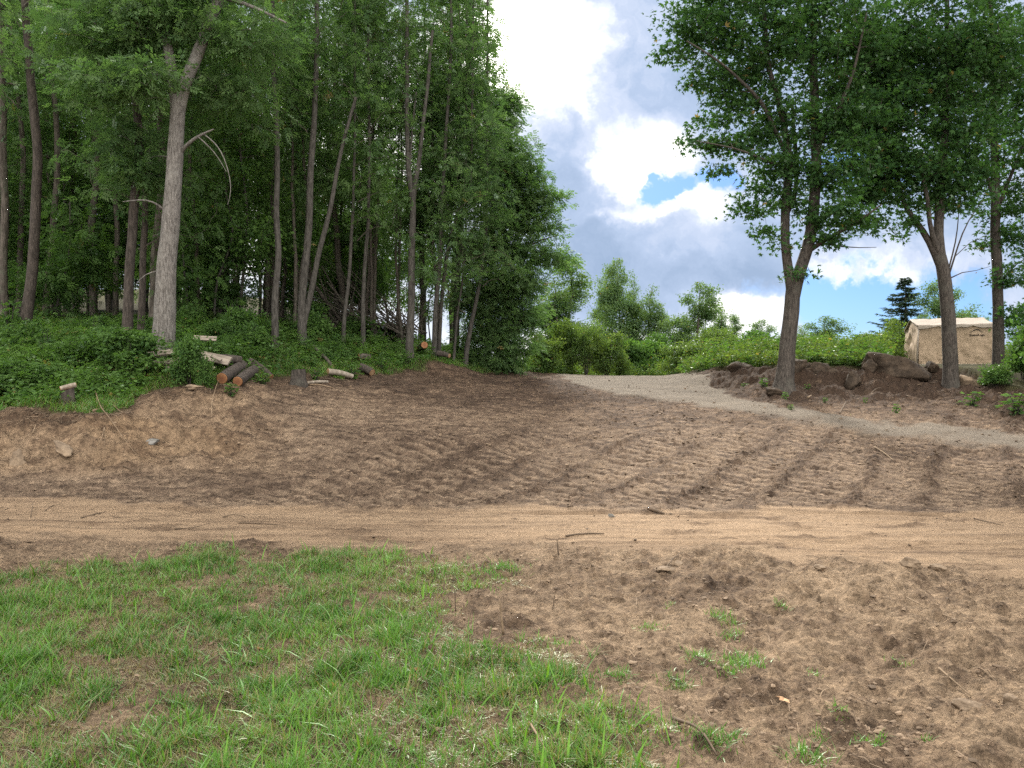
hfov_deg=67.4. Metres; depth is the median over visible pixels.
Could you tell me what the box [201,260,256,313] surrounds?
understory sapling
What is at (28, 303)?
woodland tree
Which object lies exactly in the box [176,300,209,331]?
woodland shrub
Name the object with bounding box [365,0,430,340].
tree
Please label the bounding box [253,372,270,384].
weed sprout
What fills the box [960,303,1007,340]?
tree
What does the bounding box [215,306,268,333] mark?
leafy shrub
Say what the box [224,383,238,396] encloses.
weed sprout
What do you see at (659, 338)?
meadow bush
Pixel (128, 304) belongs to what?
woodland tree
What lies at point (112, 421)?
root
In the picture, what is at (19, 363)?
leafy shrub
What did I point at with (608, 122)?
sky
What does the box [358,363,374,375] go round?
cut log
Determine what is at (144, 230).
woodland tree
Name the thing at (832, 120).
maple tree
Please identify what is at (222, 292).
understory sapling
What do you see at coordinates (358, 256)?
understory sapling
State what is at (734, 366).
boulder
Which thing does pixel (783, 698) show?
fallen leaf
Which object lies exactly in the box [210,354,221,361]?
plank
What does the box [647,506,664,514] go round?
stick
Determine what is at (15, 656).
lawn grass
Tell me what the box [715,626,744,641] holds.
grass tuft
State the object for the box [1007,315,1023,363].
leafy shrub
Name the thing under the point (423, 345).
cut log
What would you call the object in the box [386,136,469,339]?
understory sapling
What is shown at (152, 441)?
rock
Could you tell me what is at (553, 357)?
meadow bush
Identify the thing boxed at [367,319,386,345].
woodland shrub
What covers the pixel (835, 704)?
grass tuft
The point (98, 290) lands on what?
understory sapling
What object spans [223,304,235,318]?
woodland shrub
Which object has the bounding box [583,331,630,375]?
meadow bush
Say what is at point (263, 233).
understory sapling
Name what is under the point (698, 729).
stick
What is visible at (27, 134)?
woodland tree
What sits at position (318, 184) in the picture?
tree
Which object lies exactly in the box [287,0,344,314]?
forest tree
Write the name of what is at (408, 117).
woodland tree
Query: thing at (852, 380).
boulder
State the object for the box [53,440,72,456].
rock
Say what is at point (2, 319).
woodland shrub
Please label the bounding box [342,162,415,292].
understory sapling
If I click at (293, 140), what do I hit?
tree
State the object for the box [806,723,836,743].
grass tuft
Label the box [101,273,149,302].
understory sapling
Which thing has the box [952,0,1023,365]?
maple tree
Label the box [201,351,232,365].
plank
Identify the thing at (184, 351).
leafy shrub
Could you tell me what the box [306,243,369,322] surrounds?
understory sapling
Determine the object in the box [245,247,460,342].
brush pile
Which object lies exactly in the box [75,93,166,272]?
forest tree
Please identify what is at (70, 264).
understory sapling
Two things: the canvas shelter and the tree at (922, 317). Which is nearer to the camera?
the canvas shelter
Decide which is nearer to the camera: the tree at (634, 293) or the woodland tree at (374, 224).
the woodland tree at (374, 224)
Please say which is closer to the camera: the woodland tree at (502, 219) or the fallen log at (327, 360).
the fallen log at (327, 360)
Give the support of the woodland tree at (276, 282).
on the woodland ground at (102, 307)
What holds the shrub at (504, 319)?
on the woodland ground at (102, 307)
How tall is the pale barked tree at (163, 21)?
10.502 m
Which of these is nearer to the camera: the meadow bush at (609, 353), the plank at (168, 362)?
the plank at (168, 362)
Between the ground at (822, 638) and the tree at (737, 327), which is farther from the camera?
the tree at (737, 327)
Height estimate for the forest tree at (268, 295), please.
13.651 m
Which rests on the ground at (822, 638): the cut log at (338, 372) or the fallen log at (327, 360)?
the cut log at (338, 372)
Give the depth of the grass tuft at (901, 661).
4.67 m
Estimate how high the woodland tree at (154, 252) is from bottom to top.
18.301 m
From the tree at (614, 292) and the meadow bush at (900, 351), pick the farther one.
the tree at (614, 292)
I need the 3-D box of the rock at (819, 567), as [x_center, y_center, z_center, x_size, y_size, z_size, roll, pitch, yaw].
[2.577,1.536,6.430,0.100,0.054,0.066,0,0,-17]
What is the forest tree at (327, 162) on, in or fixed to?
on the woodland ground at (102, 307)
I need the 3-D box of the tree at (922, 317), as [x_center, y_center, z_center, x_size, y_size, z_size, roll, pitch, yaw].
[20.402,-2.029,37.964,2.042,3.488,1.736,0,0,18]
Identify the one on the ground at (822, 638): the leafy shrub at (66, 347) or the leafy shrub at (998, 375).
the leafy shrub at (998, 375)
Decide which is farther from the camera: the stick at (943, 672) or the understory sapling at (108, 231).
the understory sapling at (108, 231)
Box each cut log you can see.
[59,382,76,390]
[214,354,241,363]
[216,360,247,383]
[232,365,258,385]
[247,358,273,378]
[307,380,328,383]
[326,368,353,378]
[357,353,370,360]
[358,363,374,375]
[416,341,427,353]
[436,350,450,357]
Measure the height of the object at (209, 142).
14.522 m
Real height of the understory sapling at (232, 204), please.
8.544 m
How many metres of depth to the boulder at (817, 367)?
21.42 m
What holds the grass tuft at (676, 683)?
on the ground at (822, 638)
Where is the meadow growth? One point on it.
(764, 358)
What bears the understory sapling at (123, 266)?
on the woodland ground at (102, 307)
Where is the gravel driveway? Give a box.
[558,370,1023,448]
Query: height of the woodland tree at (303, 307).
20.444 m
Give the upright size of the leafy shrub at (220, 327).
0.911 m
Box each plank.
[148,349,174,356]
[152,356,189,365]
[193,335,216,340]
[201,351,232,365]
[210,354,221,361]
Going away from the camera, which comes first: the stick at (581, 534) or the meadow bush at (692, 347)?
the stick at (581, 534)
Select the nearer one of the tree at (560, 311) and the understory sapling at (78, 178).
the understory sapling at (78, 178)
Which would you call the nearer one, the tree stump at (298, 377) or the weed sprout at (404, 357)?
the tree stump at (298, 377)
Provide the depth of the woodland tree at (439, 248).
23.74 m
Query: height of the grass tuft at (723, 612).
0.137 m
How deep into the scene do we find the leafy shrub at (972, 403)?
18.58 m
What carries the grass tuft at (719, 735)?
on the ground at (822, 638)
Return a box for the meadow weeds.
[528,330,1016,375]
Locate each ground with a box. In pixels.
[0,360,1023,767]
[1,289,530,413]
[544,364,1023,390]
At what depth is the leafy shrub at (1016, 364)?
20.90 m
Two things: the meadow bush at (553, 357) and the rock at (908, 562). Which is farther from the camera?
the meadow bush at (553, 357)
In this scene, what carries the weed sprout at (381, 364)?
on the woodland ground at (102, 307)
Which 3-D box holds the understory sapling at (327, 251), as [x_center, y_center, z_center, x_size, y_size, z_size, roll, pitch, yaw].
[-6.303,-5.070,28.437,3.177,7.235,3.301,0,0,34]
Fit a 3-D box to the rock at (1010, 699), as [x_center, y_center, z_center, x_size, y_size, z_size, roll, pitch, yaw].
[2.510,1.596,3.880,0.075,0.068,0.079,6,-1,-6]
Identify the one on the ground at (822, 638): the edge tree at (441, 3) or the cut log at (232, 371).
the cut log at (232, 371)
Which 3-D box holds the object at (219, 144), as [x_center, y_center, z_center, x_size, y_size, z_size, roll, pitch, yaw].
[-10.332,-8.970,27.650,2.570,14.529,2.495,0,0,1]
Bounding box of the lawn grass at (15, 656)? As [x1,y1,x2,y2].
[0,539,696,767]
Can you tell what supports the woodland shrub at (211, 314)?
on the woodland ground at (102, 307)
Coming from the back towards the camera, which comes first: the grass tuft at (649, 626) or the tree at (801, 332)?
the tree at (801, 332)
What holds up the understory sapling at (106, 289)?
on the woodland ground at (102, 307)
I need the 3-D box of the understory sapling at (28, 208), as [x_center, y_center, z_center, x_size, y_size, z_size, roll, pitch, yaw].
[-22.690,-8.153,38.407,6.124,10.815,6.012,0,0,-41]
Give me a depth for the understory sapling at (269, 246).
25.30 m
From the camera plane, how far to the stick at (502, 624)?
4.98 m
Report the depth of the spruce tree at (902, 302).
41.91 m
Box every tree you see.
[0,0,80,315]
[0,0,89,324]
[0,0,111,318]
[4,0,100,318]
[4,20,77,210]
[6,1,100,314]
[7,0,141,319]
[7,0,158,315]
[7,69,31,258]
[9,0,315,359]
[11,0,251,332]
[29,11,109,315]
[30,13,110,314]
[43,0,168,314]
[46,0,266,332]
[61,1,226,317]
[67,108,122,315]
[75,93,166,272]
[86,6,197,318]
[146,68,244,302]
[149,6,242,312]
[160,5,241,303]
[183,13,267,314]
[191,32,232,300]
[193,0,322,318]
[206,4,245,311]
[207,0,396,348]
[208,0,351,349]
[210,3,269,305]
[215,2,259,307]
[219,2,329,319]
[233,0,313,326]
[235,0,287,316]
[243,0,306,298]
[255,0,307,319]
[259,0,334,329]
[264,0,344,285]
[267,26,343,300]
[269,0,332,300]
[276,0,451,349]
[277,0,426,350]
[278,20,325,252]
[280,0,403,321]
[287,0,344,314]
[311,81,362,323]
[315,0,366,298]
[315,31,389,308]
[316,0,443,324]
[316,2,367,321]
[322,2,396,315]
[331,0,477,359]
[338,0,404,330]
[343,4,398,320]
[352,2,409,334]
[355,0,476,341]
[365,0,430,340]
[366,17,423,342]
[380,0,513,352]
[380,0,519,355]
[396,0,524,345]
[404,0,522,350]
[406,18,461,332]
[415,0,520,359]
[416,0,534,365]
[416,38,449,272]
[441,80,583,360]
[532,244,611,356]
[534,272,586,351]
[585,264,617,343]
[593,257,653,343]
[622,283,676,341]
[624,272,646,336]
[642,0,920,394]
[654,281,724,346]
[703,302,734,338]
[727,307,744,335]
[746,319,778,339]
[797,327,809,338]
[799,315,857,340]
[823,0,1023,388]
[867,277,926,333]
[910,278,976,318]
[916,308,932,318]
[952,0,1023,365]
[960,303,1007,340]
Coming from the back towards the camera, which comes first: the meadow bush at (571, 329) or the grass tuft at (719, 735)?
the meadow bush at (571, 329)
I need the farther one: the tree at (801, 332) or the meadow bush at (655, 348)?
the tree at (801, 332)
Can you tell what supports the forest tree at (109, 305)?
on the woodland ground at (102, 307)
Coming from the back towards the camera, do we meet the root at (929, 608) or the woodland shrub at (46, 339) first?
the woodland shrub at (46, 339)
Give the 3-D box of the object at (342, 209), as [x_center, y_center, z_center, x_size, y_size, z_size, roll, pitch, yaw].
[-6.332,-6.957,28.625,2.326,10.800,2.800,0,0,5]
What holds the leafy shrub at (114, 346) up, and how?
on the woodland ground at (102, 307)
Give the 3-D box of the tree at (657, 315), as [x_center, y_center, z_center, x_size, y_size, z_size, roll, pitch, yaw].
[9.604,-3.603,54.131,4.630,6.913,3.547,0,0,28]
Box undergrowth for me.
[0,306,535,405]
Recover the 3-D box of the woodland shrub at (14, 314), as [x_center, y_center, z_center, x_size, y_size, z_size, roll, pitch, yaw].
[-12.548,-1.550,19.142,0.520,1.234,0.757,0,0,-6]
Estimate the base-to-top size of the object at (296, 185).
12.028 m
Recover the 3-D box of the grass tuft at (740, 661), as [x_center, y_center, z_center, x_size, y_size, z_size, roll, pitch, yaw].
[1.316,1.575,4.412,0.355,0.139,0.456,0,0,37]
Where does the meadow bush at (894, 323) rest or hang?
on the meadow ground at (1018, 383)
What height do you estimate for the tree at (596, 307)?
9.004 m
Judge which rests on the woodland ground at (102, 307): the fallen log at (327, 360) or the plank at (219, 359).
the fallen log at (327, 360)
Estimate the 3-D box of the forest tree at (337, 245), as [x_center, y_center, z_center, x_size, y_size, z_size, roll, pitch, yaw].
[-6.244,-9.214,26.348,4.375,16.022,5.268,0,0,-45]
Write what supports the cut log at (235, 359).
on the woodland ground at (102, 307)
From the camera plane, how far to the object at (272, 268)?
26.48 m
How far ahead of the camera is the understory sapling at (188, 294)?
21.46 m
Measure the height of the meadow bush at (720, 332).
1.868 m
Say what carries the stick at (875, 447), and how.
on the ground at (822, 638)
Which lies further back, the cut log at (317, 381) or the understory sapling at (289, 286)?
the understory sapling at (289, 286)
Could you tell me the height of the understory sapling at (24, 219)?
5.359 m
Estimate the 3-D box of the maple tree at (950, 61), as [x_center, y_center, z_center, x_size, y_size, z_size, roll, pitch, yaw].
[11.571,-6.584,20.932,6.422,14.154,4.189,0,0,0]
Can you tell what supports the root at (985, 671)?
on the ground at (822, 638)
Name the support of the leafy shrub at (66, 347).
on the woodland ground at (102, 307)
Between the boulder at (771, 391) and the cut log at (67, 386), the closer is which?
the cut log at (67, 386)
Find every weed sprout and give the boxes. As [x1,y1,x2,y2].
[202,376,216,389]
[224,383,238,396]
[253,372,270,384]
[310,367,322,379]
[345,364,363,378]
[375,357,387,371]
[396,352,413,365]
[759,378,768,386]
[781,392,788,399]
[892,404,900,412]
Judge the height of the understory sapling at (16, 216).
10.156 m
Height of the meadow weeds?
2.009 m
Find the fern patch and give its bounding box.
[0,310,487,396]
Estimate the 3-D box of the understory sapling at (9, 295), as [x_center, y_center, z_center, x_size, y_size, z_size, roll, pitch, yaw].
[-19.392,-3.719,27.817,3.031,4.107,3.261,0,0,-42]
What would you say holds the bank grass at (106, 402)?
on the ground at (822, 638)
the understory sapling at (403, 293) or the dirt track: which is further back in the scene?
the understory sapling at (403, 293)
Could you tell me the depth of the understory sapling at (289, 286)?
31.20 m
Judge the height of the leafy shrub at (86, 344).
1.050 m
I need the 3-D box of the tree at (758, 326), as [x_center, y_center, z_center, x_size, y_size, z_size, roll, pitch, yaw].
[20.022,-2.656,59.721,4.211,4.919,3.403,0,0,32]
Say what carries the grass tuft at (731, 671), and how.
on the ground at (822, 638)
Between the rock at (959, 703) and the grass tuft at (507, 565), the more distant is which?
the grass tuft at (507, 565)
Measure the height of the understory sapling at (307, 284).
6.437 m
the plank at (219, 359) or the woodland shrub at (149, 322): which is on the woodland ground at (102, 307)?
the woodland shrub at (149, 322)
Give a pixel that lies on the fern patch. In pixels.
(382, 343)
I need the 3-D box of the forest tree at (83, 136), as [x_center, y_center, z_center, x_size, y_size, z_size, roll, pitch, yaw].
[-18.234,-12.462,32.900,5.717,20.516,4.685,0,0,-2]
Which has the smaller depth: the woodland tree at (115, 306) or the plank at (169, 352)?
the plank at (169, 352)
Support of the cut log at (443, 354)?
on the ground at (822, 638)
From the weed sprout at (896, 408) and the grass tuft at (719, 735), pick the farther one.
the weed sprout at (896, 408)
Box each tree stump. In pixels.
[58,387,76,405]
[289,369,307,387]
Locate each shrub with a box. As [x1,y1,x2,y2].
[0,300,21,327]
[0,315,34,328]
[0,317,46,353]
[0,358,34,393]
[0,361,75,392]
[36,325,55,352]
[40,335,92,368]
[67,324,122,368]
[80,314,111,330]
[85,325,167,371]
[88,315,101,330]
[142,317,152,332]
[165,333,212,387]
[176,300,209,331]
[176,300,219,324]
[187,353,216,387]
[197,318,239,343]
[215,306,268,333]
[218,298,245,316]
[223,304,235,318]
[233,319,274,357]
[284,298,330,322]
[285,308,336,340]
[336,313,378,336]
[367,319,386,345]
[385,322,414,341]
[443,254,556,377]
[956,391,984,406]
[977,363,1017,385]
[995,393,1023,415]
[1001,335,1023,379]
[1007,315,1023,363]
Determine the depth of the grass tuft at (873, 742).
3.46 m
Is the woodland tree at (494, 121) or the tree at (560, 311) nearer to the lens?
the woodland tree at (494, 121)
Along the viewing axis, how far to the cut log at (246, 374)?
16.39 m
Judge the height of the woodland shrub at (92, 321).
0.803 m
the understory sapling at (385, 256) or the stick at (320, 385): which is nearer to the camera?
the stick at (320, 385)
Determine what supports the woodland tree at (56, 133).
on the woodland ground at (102, 307)
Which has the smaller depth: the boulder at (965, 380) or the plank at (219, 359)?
the plank at (219, 359)
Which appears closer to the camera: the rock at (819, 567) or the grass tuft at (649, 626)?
the grass tuft at (649, 626)
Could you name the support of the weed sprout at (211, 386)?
on the ground at (822, 638)
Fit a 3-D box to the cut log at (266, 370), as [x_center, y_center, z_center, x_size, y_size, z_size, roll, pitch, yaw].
[-5.790,-0.359,17.710,0.678,0.503,0.176,0,0,18]
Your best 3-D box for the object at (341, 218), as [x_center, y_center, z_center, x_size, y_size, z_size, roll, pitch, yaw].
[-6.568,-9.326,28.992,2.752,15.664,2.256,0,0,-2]
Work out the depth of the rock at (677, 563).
6.78 m
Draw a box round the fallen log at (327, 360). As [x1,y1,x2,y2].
[313,345,333,367]
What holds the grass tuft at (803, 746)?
on the ground at (822, 638)
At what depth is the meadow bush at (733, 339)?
29.96 m
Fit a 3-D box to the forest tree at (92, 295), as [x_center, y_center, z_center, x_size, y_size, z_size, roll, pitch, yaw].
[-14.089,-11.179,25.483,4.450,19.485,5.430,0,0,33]
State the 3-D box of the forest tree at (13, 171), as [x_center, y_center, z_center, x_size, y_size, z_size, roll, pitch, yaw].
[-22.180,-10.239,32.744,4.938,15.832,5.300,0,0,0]
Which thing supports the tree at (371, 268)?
on the woodland ground at (102, 307)
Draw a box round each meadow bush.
[529,333,568,372]
[547,316,587,365]
[560,324,613,374]
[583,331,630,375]
[609,352,634,375]
[619,337,654,375]
[633,339,675,365]
[645,331,673,361]
[654,339,698,374]
[667,337,733,371]
[682,326,737,343]
[717,335,762,364]
[739,329,774,342]
[804,331,845,341]
[824,332,882,343]
[863,329,909,357]
[880,317,907,355]
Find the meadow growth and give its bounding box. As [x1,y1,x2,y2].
[526,332,1013,375]
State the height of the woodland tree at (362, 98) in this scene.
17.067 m
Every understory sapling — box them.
[0,132,18,237]
[0,139,69,313]
[0,160,45,293]
[0,172,43,284]
[7,184,124,322]
[8,85,126,313]
[8,111,48,275]
[8,185,87,311]
[8,257,15,307]
[11,113,82,301]
[63,246,123,304]
[66,118,150,306]
[74,186,124,296]
[77,162,148,282]
[86,152,153,290]
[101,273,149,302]
[105,97,201,272]
[134,182,236,316]
[165,0,322,307]
[176,198,270,318]
[177,130,242,295]
[181,64,298,320]
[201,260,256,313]
[211,68,304,317]
[240,149,319,318]
[249,199,328,316]
[261,119,348,296]
[262,208,322,315]
[303,162,389,324]
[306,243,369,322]
[307,213,349,307]
[317,197,403,313]
[329,157,427,319]
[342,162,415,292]
[347,206,417,315]
[383,184,431,313]
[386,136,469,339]
[400,244,453,337]
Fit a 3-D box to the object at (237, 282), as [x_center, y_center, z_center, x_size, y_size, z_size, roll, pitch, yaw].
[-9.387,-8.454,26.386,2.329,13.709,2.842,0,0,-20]
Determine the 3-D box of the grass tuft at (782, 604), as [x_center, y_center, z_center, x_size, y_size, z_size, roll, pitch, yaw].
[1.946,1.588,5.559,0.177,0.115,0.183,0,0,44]
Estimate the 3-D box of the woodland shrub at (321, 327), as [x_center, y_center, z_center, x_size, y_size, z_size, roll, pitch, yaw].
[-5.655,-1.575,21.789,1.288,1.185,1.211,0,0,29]
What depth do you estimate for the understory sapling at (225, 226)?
23.33 m
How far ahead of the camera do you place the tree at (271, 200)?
24.23 m
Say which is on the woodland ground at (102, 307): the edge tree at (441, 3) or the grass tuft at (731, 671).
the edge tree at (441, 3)
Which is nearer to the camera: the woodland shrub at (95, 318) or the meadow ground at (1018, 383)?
the woodland shrub at (95, 318)
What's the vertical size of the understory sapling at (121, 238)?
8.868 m
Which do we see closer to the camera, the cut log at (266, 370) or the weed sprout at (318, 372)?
the cut log at (266, 370)
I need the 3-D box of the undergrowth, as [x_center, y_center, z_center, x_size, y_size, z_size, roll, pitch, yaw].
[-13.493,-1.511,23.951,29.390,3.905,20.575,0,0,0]
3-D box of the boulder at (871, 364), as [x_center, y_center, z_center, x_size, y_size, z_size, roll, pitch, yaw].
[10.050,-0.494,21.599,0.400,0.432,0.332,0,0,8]
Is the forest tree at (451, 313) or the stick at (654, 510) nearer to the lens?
the stick at (654, 510)
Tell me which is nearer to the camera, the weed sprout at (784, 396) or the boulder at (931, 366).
the weed sprout at (784, 396)
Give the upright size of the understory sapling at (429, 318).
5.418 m
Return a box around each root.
[95,393,139,458]
[906,596,980,632]
[971,667,994,680]
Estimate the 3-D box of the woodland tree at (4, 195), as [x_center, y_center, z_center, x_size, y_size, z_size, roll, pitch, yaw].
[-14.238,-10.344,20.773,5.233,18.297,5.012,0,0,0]
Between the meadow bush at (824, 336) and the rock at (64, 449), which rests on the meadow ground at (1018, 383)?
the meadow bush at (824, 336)
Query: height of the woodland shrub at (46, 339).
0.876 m
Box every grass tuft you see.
[485,559,531,577]
[597,663,640,683]
[632,619,667,631]
[650,666,701,691]
[679,645,729,666]
[680,713,751,761]
[703,605,747,627]
[714,661,741,677]
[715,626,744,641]
[718,727,747,744]
[719,646,778,672]
[768,733,841,767]
[774,598,795,610]
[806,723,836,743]
[807,667,828,678]
[815,698,851,720]
[844,728,893,746]
[883,655,913,666]
[921,733,942,741]
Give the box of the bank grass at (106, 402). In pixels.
[0,342,531,413]
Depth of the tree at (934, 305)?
39.82 m
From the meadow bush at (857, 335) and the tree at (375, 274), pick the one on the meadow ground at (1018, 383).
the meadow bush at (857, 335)
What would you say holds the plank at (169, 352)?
on the woodland ground at (102, 307)
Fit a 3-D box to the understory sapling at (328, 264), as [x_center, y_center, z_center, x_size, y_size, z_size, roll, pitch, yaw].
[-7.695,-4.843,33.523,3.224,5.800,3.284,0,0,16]
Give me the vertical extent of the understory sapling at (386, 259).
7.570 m
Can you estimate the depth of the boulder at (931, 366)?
21.91 m
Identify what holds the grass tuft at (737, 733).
on the ground at (822, 638)
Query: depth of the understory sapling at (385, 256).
30.39 m
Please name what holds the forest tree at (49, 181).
on the woodland ground at (102, 307)
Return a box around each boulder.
[727,361,752,372]
[765,386,782,395]
[794,359,806,372]
[806,362,837,373]
[844,370,860,389]
[860,351,931,380]
[862,359,877,372]
[925,361,938,372]
[959,374,984,387]
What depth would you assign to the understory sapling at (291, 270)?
31.25 m
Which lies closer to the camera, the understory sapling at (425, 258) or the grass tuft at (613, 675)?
the grass tuft at (613, 675)
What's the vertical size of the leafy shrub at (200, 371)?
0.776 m
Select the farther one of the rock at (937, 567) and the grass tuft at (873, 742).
the rock at (937, 567)
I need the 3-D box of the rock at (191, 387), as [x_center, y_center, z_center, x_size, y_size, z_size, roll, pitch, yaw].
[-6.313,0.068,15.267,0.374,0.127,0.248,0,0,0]
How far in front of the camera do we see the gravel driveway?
18.39 m
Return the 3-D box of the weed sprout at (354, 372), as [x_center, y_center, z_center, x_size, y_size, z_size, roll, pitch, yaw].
[-4.088,-0.304,19.993,0.536,0.434,0.369,0,0,4]
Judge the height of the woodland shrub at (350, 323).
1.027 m
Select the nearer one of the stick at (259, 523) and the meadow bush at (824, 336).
the stick at (259, 523)
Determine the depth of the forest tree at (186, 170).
26.28 m
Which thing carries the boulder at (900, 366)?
on the ground at (822, 638)
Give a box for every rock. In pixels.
[9,449,25,465]
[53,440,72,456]
[146,438,158,444]
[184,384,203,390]
[654,566,674,570]
[674,560,682,565]
[814,564,825,570]
[898,557,921,568]
[927,563,946,570]
[951,698,981,710]
[1001,693,1018,705]
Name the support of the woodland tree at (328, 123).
on the woodland ground at (102, 307)
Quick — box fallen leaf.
[776,696,789,702]
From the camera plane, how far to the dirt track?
8.62 m
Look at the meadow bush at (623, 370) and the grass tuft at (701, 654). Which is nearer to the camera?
the grass tuft at (701, 654)
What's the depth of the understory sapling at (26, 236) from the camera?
26.90 m
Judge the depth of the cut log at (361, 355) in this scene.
21.61 m
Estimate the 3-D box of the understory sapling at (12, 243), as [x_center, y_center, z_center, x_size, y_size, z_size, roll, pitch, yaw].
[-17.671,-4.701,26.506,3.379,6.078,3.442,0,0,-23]
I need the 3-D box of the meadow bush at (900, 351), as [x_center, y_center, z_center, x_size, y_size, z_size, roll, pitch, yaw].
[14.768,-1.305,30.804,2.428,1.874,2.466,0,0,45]
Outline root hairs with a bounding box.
[0,371,417,432]
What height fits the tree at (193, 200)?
15.933 m
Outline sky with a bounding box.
[9,0,1023,359]
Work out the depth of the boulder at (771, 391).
19.47 m
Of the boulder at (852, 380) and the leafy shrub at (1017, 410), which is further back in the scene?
the boulder at (852, 380)
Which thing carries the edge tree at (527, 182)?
on the woodland ground at (102, 307)
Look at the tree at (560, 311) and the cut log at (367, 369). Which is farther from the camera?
the tree at (560, 311)
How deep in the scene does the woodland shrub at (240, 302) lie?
21.82 m
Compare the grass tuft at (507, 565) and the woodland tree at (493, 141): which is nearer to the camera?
the grass tuft at (507, 565)
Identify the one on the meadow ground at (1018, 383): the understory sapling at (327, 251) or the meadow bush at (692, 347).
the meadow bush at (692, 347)
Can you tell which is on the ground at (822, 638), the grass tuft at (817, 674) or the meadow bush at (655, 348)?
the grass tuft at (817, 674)
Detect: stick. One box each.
[238,522,286,525]
[309,384,332,387]
[499,600,504,633]
[528,721,544,748]
[565,533,603,536]
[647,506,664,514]
[672,716,717,755]
[874,446,891,458]
[937,667,970,695]
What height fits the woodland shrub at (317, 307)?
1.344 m
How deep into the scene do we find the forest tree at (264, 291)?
30.36 m
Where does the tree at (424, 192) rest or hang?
on the woodland ground at (102, 307)
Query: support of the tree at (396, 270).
on the woodland ground at (102, 307)
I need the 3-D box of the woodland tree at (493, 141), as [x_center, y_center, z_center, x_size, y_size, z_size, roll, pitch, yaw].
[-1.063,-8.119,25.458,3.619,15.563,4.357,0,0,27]
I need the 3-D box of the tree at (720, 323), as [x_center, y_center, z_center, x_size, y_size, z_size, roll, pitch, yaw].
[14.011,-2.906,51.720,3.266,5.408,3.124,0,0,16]
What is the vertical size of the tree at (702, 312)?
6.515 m
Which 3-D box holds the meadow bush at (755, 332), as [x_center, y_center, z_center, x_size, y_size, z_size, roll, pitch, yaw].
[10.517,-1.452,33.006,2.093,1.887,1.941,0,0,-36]
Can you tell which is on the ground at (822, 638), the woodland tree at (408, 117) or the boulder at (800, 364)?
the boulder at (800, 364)
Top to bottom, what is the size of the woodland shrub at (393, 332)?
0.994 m
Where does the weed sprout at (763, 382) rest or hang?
on the ground at (822, 638)
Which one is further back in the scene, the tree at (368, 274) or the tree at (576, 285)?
the tree at (576, 285)
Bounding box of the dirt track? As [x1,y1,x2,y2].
[0,496,1023,577]
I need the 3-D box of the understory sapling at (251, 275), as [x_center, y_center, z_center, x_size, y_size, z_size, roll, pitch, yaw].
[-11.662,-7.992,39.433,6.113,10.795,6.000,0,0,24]
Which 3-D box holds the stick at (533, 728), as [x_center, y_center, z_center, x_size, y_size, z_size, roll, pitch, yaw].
[0.113,1.544,3.364,0.015,0.026,0.316,0,0,-13]
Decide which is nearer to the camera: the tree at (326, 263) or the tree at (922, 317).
the tree at (326, 263)
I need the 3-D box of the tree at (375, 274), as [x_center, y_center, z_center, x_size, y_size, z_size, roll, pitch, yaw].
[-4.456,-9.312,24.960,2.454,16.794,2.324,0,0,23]
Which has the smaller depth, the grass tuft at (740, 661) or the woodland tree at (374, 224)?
the grass tuft at (740, 661)
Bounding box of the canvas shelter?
[904,317,991,364]
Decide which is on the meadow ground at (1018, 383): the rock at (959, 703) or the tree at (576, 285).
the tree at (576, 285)
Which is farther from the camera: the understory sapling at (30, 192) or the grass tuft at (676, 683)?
the understory sapling at (30, 192)
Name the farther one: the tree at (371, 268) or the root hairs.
the tree at (371, 268)
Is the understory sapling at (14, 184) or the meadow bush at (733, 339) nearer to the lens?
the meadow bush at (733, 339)
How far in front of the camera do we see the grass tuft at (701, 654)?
4.43 m
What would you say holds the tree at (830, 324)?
on the meadow ground at (1018, 383)
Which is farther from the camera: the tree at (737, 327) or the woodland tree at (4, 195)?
the tree at (737, 327)
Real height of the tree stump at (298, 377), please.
0.476 m

